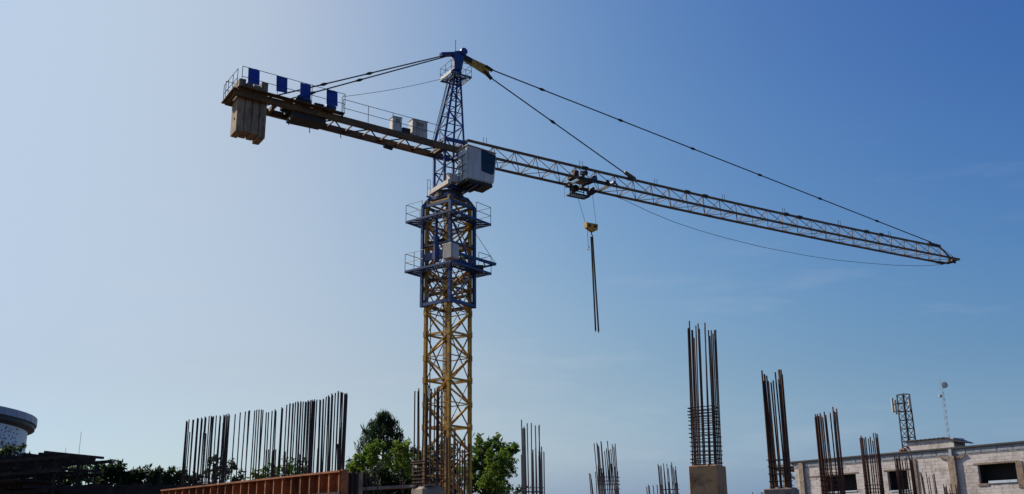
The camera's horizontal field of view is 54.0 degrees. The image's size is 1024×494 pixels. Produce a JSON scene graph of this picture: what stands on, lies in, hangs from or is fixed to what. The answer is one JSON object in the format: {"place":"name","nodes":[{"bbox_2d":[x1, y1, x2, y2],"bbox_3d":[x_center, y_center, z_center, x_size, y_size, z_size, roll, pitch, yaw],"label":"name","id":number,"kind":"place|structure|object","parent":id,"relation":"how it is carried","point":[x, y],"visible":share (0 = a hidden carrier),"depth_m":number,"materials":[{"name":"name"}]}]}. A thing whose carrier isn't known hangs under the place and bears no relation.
{"place":"outdoors","nodes":[
{"label":"outdoors","id":0,"kind":"place"},
{"bbox_2d":[0,406,37,455],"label":"round building","id":1,"kind":"structure","parent":0,"point":[17,427],"depth_m":100.36,"materials":[{"name":"metal"}]},
{"bbox_2d":[0,482,213,493],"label":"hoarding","id":2,"kind":"object","parent":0,"point":[139,488],"visible":0.54,"depth_m":32.16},
{"bbox_2d":[345,408,420,493],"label":"conifer","id":3,"kind":"object","parent":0,"point":[382,426],"visible":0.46,"depth_m":60.97,"materials":[{"name":"green plant"}]},
{"bbox_2d":[363,484,415,493],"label":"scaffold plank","id":4,"kind":"object","parent":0,"point":[390,487],"visible":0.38,"depth_m":25.21,"materials":[{"name":"grey wood"}]},
{"bbox_2d":[410,386,443,493],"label":"rebar column","id":5,"kind":"structure","parent":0,"point":[429,488],"depth_m":19.64,"materials":[{"name":"brown metal"}]},
{"bbox_2d":[442,430,469,493],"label":"rebar column","id":6,"kind":"structure","parent":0,"point":[463,479],"depth_m":20.55,"materials":[{"name":"metal"}]},
{"bbox_2d":[0,0,1023,493],"label":"sky","id":7,"kind":"structure","parent":0,"point":[161,269],"materials":[{"name":"blue"}]},
{"bbox_2d":[521,420,544,493],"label":"rebar column","id":8,"kind":"structure","parent":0,"point":[524,487],"depth_m":24.43,"materials":[{"name":"metal"}]},
{"bbox_2d":[589,472,603,493],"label":"rebar column","id":9,"kind":"structure","parent":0,"point":[591,486],"depth_m":30.15,"materials":[{"name":"metal"}]},
{"bbox_2d":[594,441,620,493],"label":"rebar column","id":10,"kind":"structure","parent":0,"point":[600,481],"depth_m":29.28,"materials":[{"name":"metal"}]},
{"bbox_2d":[646,485,657,493],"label":"rebar column","id":11,"kind":"structure","parent":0,"point":[653,489],"depth_m":35.12,"materials":[{"name":"metal"}]},
{"bbox_2d":[658,462,679,493],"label":"rebar column","id":12,"kind":"structure","parent":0,"point":[675,489],"depth_m":34.08,"materials":[{"name":"metal"}]},
{"bbox_2d":[687,321,727,493],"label":"rebar column","id":13,"kind":"structure","parent":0,"point":[705,478],"depth_m":20.71,"materials":[{"name":"metal"}]},
{"bbox_2d":[761,369,799,493],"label":"rebar column","id":14,"kind":"structure","parent":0,"point":[775,488],"depth_m":21.66,"materials":[{"name":"brown metal"}]},
{"bbox_2d":[814,407,845,493],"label":"rebar column","id":15,"kind":"structure","parent":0,"point":[822,460],"depth_m":27.42,"materials":[{"name":"metal"}]},
{"bbox_2d":[859,433,884,493],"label":"rebar column","id":16,"kind":"structure","parent":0,"point":[867,488],"depth_m":33.20,"materials":[{"name":"metal"}]},
{"bbox_2d":[776,437,1023,493],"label":"block building","id":17,"kind":"structure","parent":0,"point":[995,468],"depth_m":62.85,"materials":[{"name":"grey concrete"}]},
{"bbox_2d":[825,472,858,492],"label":"window","id":18,"kind":"structure","parent":17,"relation":"in","point":[850,481],"depth_m":68.83,"materials":[{"name":"black glass"}]},
{"bbox_2d":[883,468,909,491],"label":"window","id":19,"kind":"structure","parent":17,"relation":"in","point":[892,472],"depth_m":65.79,"materials":[{"name":"black glass"}]},
{"bbox_2d":[939,382,949,437],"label":"dish mast","id":20,"kind":"object","parent":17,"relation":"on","point":[944,384],"visible":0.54,"depth_m":149.25,"materials":[{"name":"metal"}]},
{"bbox_2d":[973,460,1023,487],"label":"window","id":21,"kind":"structure","parent":17,"relation":"in","point":[992,472],"depth_m":60.14,"materials":[{"name":"black glass"}]},
{"bbox_2d":[891,393,915,449],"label":"antenna tower","id":22,"kind":"structure","parent":0,"point":[894,405],"depth_m":93.95,"materials":[{"name":"metal"}]},
{"bbox_2d":[894,454,916,493],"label":"rebar column","id":23,"kind":"structure","parent":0,"point":[899,480],"depth_m":38.95,"materials":[{"name":"metal"}]},
{"bbox_2d":[920,472,937,493],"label":"rebar column","id":24,"kind":"structure","parent":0,"point":[923,486],"depth_m":42.82,"materials":[{"name":"metal"}]},
{"label":"ground","id":25,"kind":"structure","parent":0,"visible":0},
{"bbox_2d":[0,440,30,455],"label":"shade tree","id":26,"kind":"object","parent":25,"relation":"on","point":[9,449],"visible":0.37,"depth_m":69.00,"materials":[{"name":"green plant"}]},
{"bbox_2d":[8,465,102,485],"bbox_3d":[-21.664,12.614,46.272,5.096,5.715,2.248,-1,-16,0],"label":"shade tree","id":27,"kind":"object","parent":25,"relation":"on","point":[87,480],"visible":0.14,"depth_m":46.70,"materials":[{"name":"green plant"}]},
{"bbox_2d":[0,451,111,493],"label":"slab falsework","id":28,"kind":"object","parent":25,"relation":"on","point":[23,466],"visible":1,"depth_m":28.88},
{"bbox_2d":[88,459,146,485],"bbox_3d":[-19.271,13.111,48.314,3.285,5.863,1.580,-1,-16,0],"label":"shade tree","id":29,"kind":"object","parent":25,"relation":"on","point":[112,474],"visible":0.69,"depth_m":48.64,"materials":[{"name":"green plant"}]},
{"bbox_2d":[124,464,204,485],"bbox_3d":[-16.877,13.222,48.313,3.996,5.595,1.583,1,-17,-7],"label":"shade tree","id":30,"kind":"object","parent":25,"relation":"on","point":[156,476],"visible":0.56,"depth_m":48.60,"materials":[{"name":"green plant"}]},
{"bbox_2d":[203,455,244,483],"bbox_3d":[-14.581,13.469,50.374,2.297,6.234,1.480,3,-17,-13],"label":"broadleaf tree","id":31,"kind":"object","parent":25,"relation":"on","point":[228,472],"visible":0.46,"depth_m":50.84,"materials":[{"name":"green plant"}]},
{"bbox_2d":[161,469,358,493],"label":"wall formwork","id":32,"kind":"object","parent":25,"relation":"on","point":[343,481],"depth_m":23.73,"materials":[{"name":"brown wood"}]},
{"bbox_2d":[180,391,362,493],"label":"rebar","id":33,"kind":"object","parent":25,"relation":"on","point":[309,430],"depth_m":25.16,"materials":[{"name":"grey metal"}]},
{"bbox_2d":[246,457,307,479],"bbox_3d":[-12.558,14.343,54.234,3.818,6.696,1.738,-1,-16,0],"label":"broadleaf tree","id":34,"kind":"object","parent":25,"relation":"on","point":[261,474],"visible":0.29,"depth_m":54.72,"materials":[{"name":"green plant"}]},
{"bbox_2d":[346,439,389,493],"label":"broadleaf tree","id":35,"kind":"object","parent":25,"relation":"on","point":[368,457],"visible":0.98,"depth_m":55.86,"materials":[{"name":"green plant"}]},
{"bbox_2d":[377,465,378,493],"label":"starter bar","id":36,"kind":"object","parent":25,"relation":"on","point":[377,479],"visible":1,"depth_m":23.43,"materials":[{"name":"grey metal"}]},
{"bbox_2d":[345,458,420,493],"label":"shade tree","id":37,"kind":"object","parent":25,"relation":"on","point":[386,477],"visible":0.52,"depth_m":56.49,"materials":[{"name":"green plant"}]},
{"bbox_2d":[385,438,416,493],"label":"broadleaf tree","id":38,"kind":"object","parent":25,"relation":"on","point":[402,454],"visible":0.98,"depth_m":55.82,"materials":[{"name":"green plant"}]},
{"bbox_2d":[410,444,466,493],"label":"broadleaf tree","id":39,"kind":"object","parent":25,"relation":"on","point":[440,462],"visible":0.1,"depth_m":64.70,"materials":[{"name":"green plant"}]},
{"bbox_2d":[456,432,520,493],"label":"broadleaf tree","id":40,"kind":"object","parent":25,"relation":"on","point":[495,443],"visible":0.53,"depth_m":62.49,"materials":[{"name":"green plant"}]},
{"bbox_2d":[475,437,518,493],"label":"broadleaf tree","id":41,"kind":"object","parent":25,"relation":"on","point":[488,482],"visible":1,"depth_m":56.71,"materials":[{"name":"green plant"}]},
{"bbox_2d":[512,485,530,493],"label":"broadleaf tree","id":42,"kind":"object","parent":25,"relation":"on","point":[518,491],"visible":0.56,"depth_m":58.51,"materials":[{"name":"green plant"}]},
{"bbox_2d":[221,40,959,493],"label":"tower crane","id":43,"kind":"object","parent":25,"relation":"on","point":[249,102],"visible":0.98,"depth_m":55.99,"materials":[{"name":"yellow paint"}]},
{"bbox_2d":[576,192,597,237],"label":"hook block","id":44,"kind":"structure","parent":43,"relation":"hanging from","point":[592,227],"depth_m":62.16,"materials":[{"name":"yellow paint"}]},
{"bbox_2d":[590,237,598,332],"bbox_3d":[5.059,2.283,61.300,0.411,6.022,0.117,9,-19,-31],"label":"lifting sling","id":45,"kind":"object","parent":44,"relation":"hanging from","point":[593,270],"visible":1,"depth_m":61.25,"materials":[{"name":"metal"}]},
{"bbox_2d":[943,484,958,493],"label":"rebar column","id":46,"kind":"structure","parent":25,"relation":"on","point":[945,489],"depth_m":46.59,"materials":[{"name":"metal"}]}
]}

